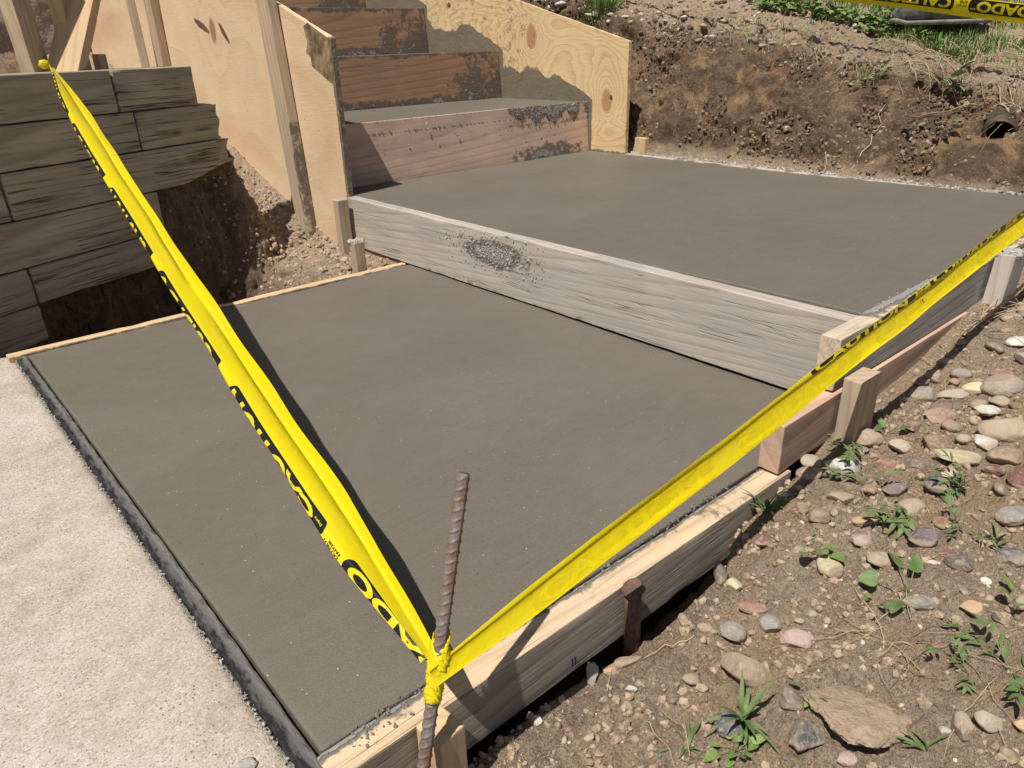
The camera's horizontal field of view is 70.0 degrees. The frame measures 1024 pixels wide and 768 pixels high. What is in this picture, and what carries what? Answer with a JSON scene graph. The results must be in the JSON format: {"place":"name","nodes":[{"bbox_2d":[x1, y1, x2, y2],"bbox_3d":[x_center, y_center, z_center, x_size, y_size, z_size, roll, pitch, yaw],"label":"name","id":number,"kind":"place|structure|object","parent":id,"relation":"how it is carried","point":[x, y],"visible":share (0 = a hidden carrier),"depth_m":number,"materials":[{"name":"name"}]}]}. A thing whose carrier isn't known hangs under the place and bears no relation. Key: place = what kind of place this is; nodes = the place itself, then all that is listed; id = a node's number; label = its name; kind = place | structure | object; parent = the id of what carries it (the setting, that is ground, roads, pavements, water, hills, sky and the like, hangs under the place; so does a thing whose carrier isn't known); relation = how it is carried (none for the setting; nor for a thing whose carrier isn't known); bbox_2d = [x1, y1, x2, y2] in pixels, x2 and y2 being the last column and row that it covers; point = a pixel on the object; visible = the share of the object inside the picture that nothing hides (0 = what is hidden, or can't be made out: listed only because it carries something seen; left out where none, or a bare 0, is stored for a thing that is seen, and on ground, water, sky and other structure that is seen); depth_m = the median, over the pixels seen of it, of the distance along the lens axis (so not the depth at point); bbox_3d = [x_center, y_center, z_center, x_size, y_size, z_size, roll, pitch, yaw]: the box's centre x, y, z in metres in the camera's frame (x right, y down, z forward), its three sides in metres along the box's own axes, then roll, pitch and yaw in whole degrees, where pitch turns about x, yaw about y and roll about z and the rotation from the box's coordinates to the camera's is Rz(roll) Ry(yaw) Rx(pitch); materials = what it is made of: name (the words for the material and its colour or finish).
{"place":"outdoors","nodes":[
{"label":"outdoors","id":0,"kind":"place"},
{"bbox_2d":[0,357,294,767],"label":"sidewalk","id":1,"kind":"structure","parent":0,"point":[108,659],"depth_m":0.86,"materials":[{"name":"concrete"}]},
{"bbox_2d":[17,356,322,767],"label":"joint strip","id":2,"kind":"object","parent":1,"relation":"on","point":[295,747],"visible":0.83,"depth_m":0.92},
{"bbox_2d":[0,0,1023,767],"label":"ground","id":3,"kind":"structure","parent":0,"point":[744,86],"depth_m":1.22,"materials":[{"name":"soil"}]},
{"bbox_2d":[0,0,47,72],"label":"wood stake","id":4,"kind":"object","parent":3,"relation":"on","point":[23,30],"visible":0.3,"depth_m":1.91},
{"bbox_2d":[0,0,92,54],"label":"house wall","id":5,"kind":"structure","parent":3,"relation":"on","point":[43,18],"depth_m":4.08,"materials":[{"name":"paint"}]},
{"bbox_2d":[46,0,91,69],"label":"wood stake","id":6,"kind":"object","parent":3,"relation":"on","point":[57,9],"visible":0.12,"depth_m":1.98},
{"bbox_2d":[46,0,100,71],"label":"wood brace","id":7,"kind":"object","parent":3,"relation":"on","point":[71,44],"visible":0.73,"depth_m":1.99,"materials":[{"name":"wood"}]},
{"bbox_2d":[126,0,149,66],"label":"wood batten","id":8,"kind":"object","parent":3,"relation":"on","point":[137,32],"visible":0.54,"depth_m":3.30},
{"bbox_2d":[6,262,405,362],"bbox_3d":[-0.745,-0.185,2.005,1.080,0.083,0.035,-21,31,-36],"label":"form board","id":9,"kind":"object","parent":3,"relation":"on","point":[14,357],"visible":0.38,"depth_m":1.87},
{"bbox_2d":[91,0,353,242],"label":"plywood form","id":10,"kind":"object","parent":3,"relation":"on","point":[217,46],"visible":0.62,"depth_m":2.80,"materials":[{"name":"brown wood"}]},
{"bbox_2d":[143,0,170,66],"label":"wood batten","id":11,"kind":"object","parent":10,"relation":"attached to","point":[155,25],"visible":0.43,"depth_m":3.30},
{"bbox_2d":[255,0,315,237],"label":"wood batten","id":12,"kind":"object","parent":10,"relation":"attached to","point":[277,65],"visible":0.95,"depth_m":2.58,"materials":[{"name":"wood"}]},
{"bbox_2d":[153,141,388,308],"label":"dirt clods","id":13,"kind":"object","parent":3,"relation":"on","point":[231,295],"visible":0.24,"depth_m":2.56,"materials":[{"name":"soil"}]},
{"bbox_2d":[196,166,392,302],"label":"gravel","id":14,"kind":"structure","parent":3,"relation":"on","point":[279,229],"depth_m":2.52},
{"bbox_2d":[333,198,351,254],"bbox_3d":[-0.566,-0.482,2.487,0.040,0.288,0.034,-21,31,-36],"label":"wood stake","id":15,"kind":"object","parent":3,"relation":"on","point":[342,219],"visible":0.6,"depth_m":2.45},
{"bbox_2d":[347,237,366,273],"bbox_3d":[-0.475,-0.342,2.294,0.049,0.233,0.051,-21,31,-36],"label":"wood stake","id":16,"kind":"object","parent":3,"relation":"on","point":[357,251],"visible":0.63,"depth_m":2.25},
{"bbox_2d":[29,265,810,756],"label":"fresh slab","id":17,"kind":"structure","parent":3,"relation":"on","point":[407,393],"depth_m":1.25,"materials":[{"name":"concrete"}]},
{"bbox_2d":[416,706,467,767],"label":"wood stake","id":18,"kind":"object","parent":3,"relation":"on","point":[449,750],"visible":0.77,"depth_m":0.72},
{"bbox_2d":[416,472,469,767],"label":"rebar","id":19,"kind":"object","parent":3,"relation":"on","point":[447,592],"visible":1,"depth_m":0.68,"materials":[{"name":"metal"}]},
{"bbox_2d":[423,210,1023,704],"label":"caution tape","id":20,"kind":"object","parent":19,"relation":"attached to","point":[593,554],"visible":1,"depth_m":0.87,"materials":[{"name":"yellow"}]},
{"bbox_2d":[344,98,578,123],"bbox_3d":[-0.352,-1.040,3.192,1.294,0.298,0.574,-21,31,-36],"label":"step tread","id":21,"kind":"object","parent":3,"relation":"on","point":[386,113],"visible":0.23,"depth_m":3.15,"materials":[{"name":"concrete"}]},
{"bbox_2d":[337,51,501,110],"bbox_3d":[-0.558,-1.362,3.295,1.297,0.220,0.037,-21,26,-36],"label":"riser board","id":22,"kind":"object","parent":21,"relation":"on","point":[376,81],"visible":0.69,"depth_m":3.37,"materials":[{"name":"wood"}]},
{"bbox_2d":[365,0,631,153],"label":"plywood form","id":23,"kind":"object","parent":3,"relation":"on","point":[543,54],"visible":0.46,"depth_m":3.40,"materials":[{"name":"wood"}]},
{"bbox_2d":[345,101,588,187],"bbox_3d":[-0.147,-0.984,2.959,1.297,0.220,0.050,-21,26,-36],"label":"riser board","id":24,"kind":"object","parent":23,"relation":"attached to","point":[385,151],"visible":0.94,"depth_m":2.90,"materials":[{"name":"wood"}]},
{"bbox_2d":[317,468,790,767],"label":"form board","id":25,"kind":"object","parent":3,"relation":"on","point":[496,686],"visible":0.8,"depth_m":0.88,"materials":[{"name":"beige"}]},
{"bbox_2d":[575,0,625,27],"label":"grass tuft","id":26,"kind":"object","parent":3,"relation":"on","point":[599,7],"visible":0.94,"depth_m":3.54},
{"bbox_2d":[347,196,856,388],"bbox_3d":[0.030,-0.301,1.907,0.041,0.168,1.739,-21,31,-36],"label":"form board","id":27,"kind":"object","parent":3,"relation":"on","point":[772,339],"visible":0.98,"depth_m":1.66,"materials":[{"name":"wood"}]},
{"bbox_2d":[621,577,645,655],"bbox_3d":[0.153,0.366,0.959,0.034,0.262,0.029,-21,31,-36],"label":"iron pin","id":28,"kind":"object","parent":3,"relation":"on","point":[633,590],"visible":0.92,"depth_m":0.92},
{"bbox_2d":[656,718,701,756],"bbox_3d":[0.190,0.393,0.800,0.070,0.029,0.057,-21,31,-36],"label":"weed","id":29,"kind":"object","parent":3,"relation":"on","point":[691,735],"visible":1,"depth_m":0.80,"materials":[{"name":"green plant"}]},
{"bbox_2d":[353,151,1023,389],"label":"fresh slab","id":30,"kind":"structure","parent":3,"relation":"on","point":[853,246],"depth_m":2.02,"materials":[{"name":"concrete"}]},
{"bbox_2d":[713,560,727,586],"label":"stone","id":31,"kind":"object","parent":3,"relation":"on","point":[720,573],"visible":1,"depth_m":1.00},
{"bbox_2d":[714,711,744,739],"bbox_3d":[0.241,0.380,0.812,0.033,0.024,0.031,-4,25,-4],"label":"stone","id":32,"kind":"object","parent":3,"relation":"on","point":[727,728],"visible":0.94,"depth_m":0.80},
{"bbox_2d":[719,620,746,642],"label":"stone","id":33,"kind":"object","parent":3,"relation":"on","point":[734,630],"visible":1,"depth_m":0.92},
{"bbox_2d":[704,732,765,766],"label":"weed","id":34,"kind":"object","parent":3,"relation":"on","point":[753,742],"visible":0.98,"depth_m":0.78,"materials":[{"name":"green plant"}]},
{"bbox_2d":[704,670,779,754],"bbox_3d":[0.251,0.357,0.805,0.077,0.045,0.081,2,25,9],"label":"weed","id":35,"kind":"object","parent":3,"relation":"on","point":[746,707],"visible":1,"depth_m":0.81,"materials":[{"name":"green plant"}]},
{"bbox_2d":[720,652,769,687],"bbox_3d":[0.279,0.341,0.874,0.060,0.032,0.044,8,27,20],"label":"stone","id":36,"kind":"object","parent":3,"relation":"on","point":[755,672],"visible":0.98,"depth_m":0.86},
{"bbox_2d":[468,277,1023,767],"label":"dirt clods","id":37,"kind":"object","parent":3,"relation":"on","point":[684,701],"visible":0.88,"depth_m":0.91,"materials":[{"name":"soil"}]},
{"bbox_2d":[738,600,768,613],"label":"stone","id":38,"kind":"object","parent":3,"relation":"on","point":[749,606],"visible":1,"depth_m":0.94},
{"bbox_2d":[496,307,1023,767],"bbox_3d":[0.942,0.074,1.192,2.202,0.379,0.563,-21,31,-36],"label":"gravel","id":39,"kind":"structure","parent":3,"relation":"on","point":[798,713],"depth_m":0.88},
{"bbox_2d":[741,488,787,522],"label":"weed","id":40,"kind":"object","parent":3,"relation":"on","point":[767,506],"visible":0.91,"depth_m":1.09,"materials":[{"name":"green plant"}]},
{"bbox_2d":[759,614,780,632],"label":"stone","id":41,"kind":"object","parent":3,"relation":"on","point":[769,622],"visible":1,"depth_m":0.92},
{"bbox_2d":[534,0,1022,113],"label":"gravel","id":42,"kind":"structure","parent":3,"relation":"on","point":[939,103],"depth_m":3.09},
{"bbox_2d":[541,0,1023,194],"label":"dirt clods","id":43,"kind":"object","parent":3,"relation":"on","point":[928,142],"visible":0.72,"depth_m":2.75,"materials":[{"name":"soil"}]},
{"bbox_2d":[779,686,803,710],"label":"stone","id":44,"kind":"object","parent":3,"relation":"on","point":[790,698],"visible":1,"depth_m":0.82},
{"bbox_2d":[779,628,815,648],"bbox_3d":[0.352,0.315,0.901,0.042,0.019,0.028,2,25,8],"label":"stone","id":45,"kind":"object","parent":3,"relation":"on","point":[797,638],"visible":1,"depth_m":0.90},
{"bbox_2d":[789,716,826,752],"bbox_3d":[0.311,0.378,0.782,0.037,0.031,0.038,-19,30,-32],"label":"stone","id":46,"kind":"object","parent":3,"relation":"on","point":[805,733],"visible":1,"depth_m":0.78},
{"bbox_2d":[795,466,822,479],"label":"stone","id":47,"kind":"object","parent":3,"relation":"on","point":[809,473],"visible":1,"depth_m":1.14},
{"bbox_2d":[625,153,1000,193],"bbox_3d":[1.062,-0.724,2.679,0.035,0.097,1.771,-21,31,-36],"label":"form board","id":48,"kind":"object","parent":3,"relation":"on","point":[743,166],"visible":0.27,"depth_m":2.77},
{"bbox_2d":[607,0,1023,767],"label":"dry stems","id":49,"kind":"object","parent":3,"relation":"on","point":[931,54],"visible":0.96,"depth_m":1.54,"materials":[{"name":"plant"}]},
{"bbox_2d":[808,507,830,523],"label":"stone","id":50,"kind":"object","parent":3,"relation":"on","point":[819,515],"visible":1,"depth_m":1.04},
{"bbox_2d":[629,151,1023,194],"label":"cement crumbs","id":51,"kind":"object","parent":3,"relation":"on","point":[900,181],"visible":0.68,"depth_m":2.54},
{"bbox_2d":[816,555,843,577],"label":"stone","id":52,"kind":"object","parent":3,"relation":"on","point":[828,566],"visible":1,"depth_m":0.97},
{"bbox_2d":[823,458,861,477],"bbox_3d":[0.520,0.133,1.155,0.056,0.029,0.041,12,28,27],"label":"stone","id":53,"kind":"object","parent":3,"relation":"on","point":[835,463],"visible":0.78,"depth_m":1.14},
{"bbox_2d":[829,434,862,465],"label":"weed","id":54,"kind":"object","parent":3,"relation":"on","point":[846,457],"visible":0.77,"depth_m":1.17,"materials":[{"name":"green plant"}]},
{"bbox_2d":[750,0,957,46],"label":"ground cover","id":55,"kind":"object","parent":3,"relation":"on","point":[832,11],"visible":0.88,"depth_m":2.97,"materials":[{"name":"green plant"}]},
{"bbox_2d":[802,684,911,748],"bbox_3d":[0.384,0.361,0.797,0.115,0.040,0.102,-6,25,-9],"label":"rock","id":56,"kind":"object","parent":3,"relation":"on","point":[849,715],"visible":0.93,"depth_m":0.78,"materials":[{"name":"stone"}]},
{"bbox_2d":[833,367,881,445],"bbox_3d":[0.570,0.095,1.230,0.066,0.242,0.032,-21,31,-36],"label":"wood stake","id":57,"kind":"object","parent":3,"relation":"on","point":[859,393],"visible":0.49,"depth_m":1.18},
{"bbox_2d":[819,444,905,484],"bbox_3d":[0.529,0.128,1.105,0.118,0.059,0.030,13,29,29],"label":"weed","id":58,"kind":"object","parent":3,"relation":"on","point":[839,470],"visible":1,"depth_m":1.11,"materials":[{"name":"green plant"}]},
{"bbox_2d":[758,311,967,473],"bbox_3d":[0.938,-0.116,1.550,1.434,0.084,0.036,-22,32,-36],"label":"form board","id":59,"kind":"object","parent":3,"relation":"on","point":[809,427],"visible":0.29,"depth_m":1.18,"materials":[{"name":"wood"}]},
{"bbox_2d":[815,235,1023,390],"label":"form board","id":60,"kind":"object","parent":59,"relation":"on","point":[965,294],"visible":0.49,"depth_m":1.34,"materials":[{"name":"wood"}]},
{"bbox_2d":[855,428,883,446],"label":"stone","id":61,"kind":"object","parent":3,"relation":"on","point":[867,437],"visible":0.9,"depth_m":1.19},
{"bbox_2d":[721,0,1023,116],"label":"dry grass","id":62,"kind":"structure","parent":3,"relation":"on","point":[911,41],"depth_m":2.77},
{"bbox_2d":[865,551,893,567],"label":"stone","id":63,"kind":"object","parent":3,"relation":"on","point":[882,559],"visible":0.99,"depth_m":0.96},
{"bbox_2d":[861,503,915,538],"bbox_3d":[0.523,0.184,1.016,0.069,0.028,0.071,10,27,24],"label":"weed","id":64,"kind":"object","parent":3,"relation":"on","point":[902,520],"visible":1,"depth_m":1.01,"materials":[{"name":"green plant"}]},
{"bbox_2d":[858,552,922,612],"bbox_3d":[0.481,0.240,0.923,0.104,0.033,0.062,-21,31,-36],"label":"weed","id":65,"kind":"object","parent":3,"relation":"on","point":[870,576],"visible":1,"depth_m":0.92,"materials":[{"name":"green plant"}]},
{"bbox_2d":[897,498,925,518],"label":"stone","id":66,"kind":"object","parent":3,"relation":"on","point":[912,506],"visible":0.9,"depth_m":1.03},
{"bbox_2d":[901,457,926,472],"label":"stone","id":67,"kind":"object","parent":3,"relation":"on","point":[911,462],"visible":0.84,"depth_m":1.12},
{"bbox_2d":[899,594,935,609],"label":"stone","id":68,"kind":"object","parent":3,"relation":"on","point":[922,602],"visible":1,"depth_m":0.89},
{"bbox_2d":[895,724,949,751],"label":"weed","id":69,"kind":"object","parent":3,"relation":"on","point":[918,744],"visible":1,"depth_m":0.75,"materials":[{"name":"green plant"}]},
{"bbox_2d":[909,386,936,401],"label":"stone","id":70,"kind":"object","parent":3,"relation":"on","point":[923,393],"visible":0.96,"depth_m":1.28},
{"bbox_2d":[908,527,938,547],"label":"stone","id":71,"kind":"object","parent":3,"relation":"on","point":[924,537],"visible":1,"depth_m":0.97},
{"bbox_2d":[922,434,953,450],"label":"stone","id":72,"kind":"object","parent":3,"relation":"on","point":[932,442],"visible":0.85,"depth_m":1.15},
{"bbox_2d":[924,408,955,423],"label":"stone","id":73,"kind":"object","parent":3,"relation":"on","point":[940,415],"visible":0.88,"depth_m":1.21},
{"bbox_2d":[923,476,957,493],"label":"stone","id":74,"kind":"object","parent":3,"relation":"on","point":[930,484],"visible":0.86,"depth_m":1.05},
{"bbox_2d":[922,448,969,495],"bbox_3d":[0.623,0.131,1.040,0.056,0.053,0.077,3,25,10],"label":"weed","id":75,"kind":"object","parent":3,"relation":"on","point":[957,490],"visible":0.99,"depth_m":1.04,"materials":[{"name":"green plant"}]},
{"bbox_2d":[925,635,976,694],"bbox_3d":[0.503,0.312,0.815,0.065,0.024,0.066,-2,25,0],"label":"weed","id":76,"kind":"object","parent":3,"relation":"on","point":[962,652],"visible":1,"depth_m":0.82,"materials":[{"name":"green plant"}]},
{"bbox_2d":[936,389,969,399],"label":"stone","id":77,"kind":"object","parent":3,"relation":"on","point":[960,394],"visible":0.95,"depth_m":1.28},
{"bbox_2d":[933,448,981,465],"bbox_3d":[0.673,0.113,1.107,0.067,0.024,0.034,11,28,25],"label":"stone","id":78,"kind":"object","parent":3,"relation":"on","point":[961,457],"visible":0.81,"depth_m":1.10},
{"bbox_2d":[944,554,974,571],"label":"stone","id":79,"kind":"object","parent":3,"relation":"on","point":[957,561],"visible":1,"depth_m":0.92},
{"bbox_2d":[951,710,974,741],"bbox_3d":[0.465,0.354,0.755,0.019,0.025,0.031,4,26,12],"label":"stone","id":80,"kind":"object","parent":3,"relation":"on","point":[962,726],"visible":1,"depth_m":0.75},
{"bbox_2d":[941,492,997,547],"bbox_3d":[0.586,0.181,0.956,0.050,0.035,0.089,-10,26,-18],"label":"weed","id":81,"kind":"object","parent":3,"relation":"on","point":[948,498],"visible":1,"depth_m":0.97,"materials":[{"name":"green plant"}]},
{"bbox_2d":[959,600,984,616],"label":"stone","id":82,"kind":"object","parent":3,"relation":"on","point":[971,607],"visible":0.93,"depth_m":0.87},
{"bbox_2d":[940,613,1023,707],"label":"weed","id":83,"kind":"object","parent":3,"relation":"on","point":[1015,682],"visible":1,"depth_m":0.81,"materials":[{"name":"green plant"}]},
{"bbox_2d":[974,434,998,451],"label":"stone","id":84,"kind":"object","parent":3,"relation":"on","point":[984,443],"visible":0.92,"depth_m":1.12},
{"bbox_2d":[973,709,1002,732],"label":"stone","id":85,"kind":"object","parent":3,"relation":"on","point":[987,721],"visible":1,"depth_m":0.74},
{"bbox_2d":[977,417,1023,442],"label":"stone","id":86,"kind":"object","parent":3,"relation":"on","point":[1010,430],"visible":0.99,"depth_m":1.12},
{"bbox_2d":[982,106,1018,137],"bbox_3d":[1.650,-0.895,2.471,0.100,0.086,0.255,12,42,26],"label":"drain pipe","id":87,"kind":"object","parent":3,"relation":"on","point":[998,115],"visible":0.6,"depth_m":2.41,"materials":[{"name":"black plastic"}]},
{"bbox_2d":[980,373,1023,395],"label":"stone","id":88,"kind":"object","parent":3,"relation":"on","point":[1001,384],"visible":0.84,"depth_m":1.25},
{"bbox_2d":[981,247,1023,305],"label":"wood stake","id":89,"kind":"object","parent":3,"relation":"on","point":[1006,272],"visible":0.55,"depth_m":1.52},
{"bbox_2d":[986,446,1023,464],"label":"stone","id":90,"kind":"object","parent":3,"relation":"on","point":[1006,454],"visible":1,"depth_m":1.07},
{"bbox_2d":[994,505,1023,526],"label":"stone","id":91,"kind":"object","parent":3,"relation":"on","point":[1010,515],"visible":1,"depth_m":0.96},
{"bbox_2d":[996,547,1023,567],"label":"stone","id":92,"kind":"object","parent":3,"relation":"on","point":[1014,557],"visible":1,"depth_m":0.92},
{"bbox_2d":[998,746,1021,764],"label":"stone","id":93,"kind":"object","parent":3,"relation":"on","point":[1012,756],"visible":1,"depth_m":0.72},
{"bbox_3d":[-1.609,0.217,1.405,0.111,0.108,1.320,10,27,23],"label":"wall timber","id":94,"kind":"object","parent":3,"relation":"on","visible":0},
{"bbox_2d":[0,305,48,356],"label":"wall timber","id":95,"kind":"object","parent":94,"relation":"on","point":[20,329],"visible":0.81,"depth_m":1.90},
{"bbox_2d":[0,269,36,315],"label":"wall timber","id":96,"kind":"object","parent":95,"relation":"on","point":[17,293],"visible":0.87,"depth_m":1.86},
{"bbox_2d":[0,192,164,273],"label":"wall timber","id":97,"kind":"object","parent":96,"relation":"on","point":[33,241],"visible":0.64,"depth_m":1.96,"materials":[{"name":"wood"}]},
{"bbox_2d":[0,188,10,222],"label":"wall timber","id":98,"kind":"object","parent":97,"relation":"on","point":[4,215],"visible":1,"depth_m":1.81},
{"bbox_2d":[0,112,140,172],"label":"wall timber","id":99,"kind":"object","parent":98,"relation":"on","point":[30,144],"visible":0.69,"depth_m":1.90,"materials":[{"name":"wood"}]},
{"bbox_2d":[0,70,117,123],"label":"wall timber","id":100,"kind":"object","parent":99,"relation":"on","point":[31,96],"visible":0.82,"depth_m":1.87,"materials":[{"name":"wood"}]},
{"bbox_2d":[38,60,430,662],"bbox_3d":[-0.632,-0.285,1.276,0.053,0.516,1.882,-18,30,-31],"label":"caution tape","id":101,"kind":"object","parent":100,"relation":"attached to","point":[326,502],"visible":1,"depth_m":0.94,"materials":[{"name":"yellow"}]},
{"bbox_2d":[0,138,232,220],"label":"wall timber","id":102,"kind":"object","parent":97,"relation":"on","point":[35,191],"visible":0.74,"depth_m":2.01,"materials":[{"name":"wood"}]},
{"bbox_2d":[128,103,220,149],"bbox_3d":[-1.059,-0.804,2.275,0.111,0.107,0.334,10,27,23],"label":"wall timber","id":103,"kind":"object","parent":102,"relation":"on","point":[166,126],"visible":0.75,"depth_m":2.23,"materials":[{"name":"wood"}]},
{"bbox_2d":[98,66,197,111],"bbox_3d":[-1.091,-0.878,2.171,0.111,0.111,0.285,10,27,23],"label":"wall timber","id":104,"kind":"object","parent":103,"relation":"on","point":[142,88],"visible":0.84,"depth_m":2.13,"materials":[{"name":"wood"}]},
{"bbox_2d":[23,238,154,302],"bbox_3d":[-1.214,-0.340,2.091,0.111,0.096,0.389,10,27,23],"label":"wall timber","id":105,"kind":"object","parent":95,"relation":"on","point":[57,278],"visible":0.57,"depth_m":2.04,"materials":[{"name":"wood"}]},
{"bbox_3d":[-0.759,-1.416,3.523,1.294,0.298,0.574,-21,31,-36],"label":"step tread","id":106,"kind":"object","parent":3,"relation":"on","visible":0},
{"bbox_2d":[288,7,428,55],"bbox_3d":[-0.966,-1.740,3.626,1.297,0.224,0.036,-21,26,-36],"label":"riser board","id":107,"kind":"object","parent":106,"relation":"on","point":[366,31],"visible":0.5,"depth_m":3.79,"materials":[{"name":"wood"}]},
{"bbox_2d":[746,0,1023,64],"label":"lawn grass","id":108,"kind":"structure","parent":0,"point":[957,51],"depth_m":2.74,"materials":[{"name":"plant"}]},
{"bbox_2d":[836,0,1023,23],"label":"caution tape","id":109,"kind":"object","parent":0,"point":[1003,11],"visible":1,"depth_m":2.46,"materials":[{"name":"yellow"}]},
{"bbox_3d":[-1.166,-1.796,3.852,1.294,0.299,0.574,-21,31,-36],"label":"step tread","id":110,"kind":"object","parent":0,"visible":0},
{"bbox_2d":[276,0,365,7],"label":"riser board","id":111,"kind":"object","parent":110,"relation":"on","point":[330,3],"visible":0.13,"depth_m":4.19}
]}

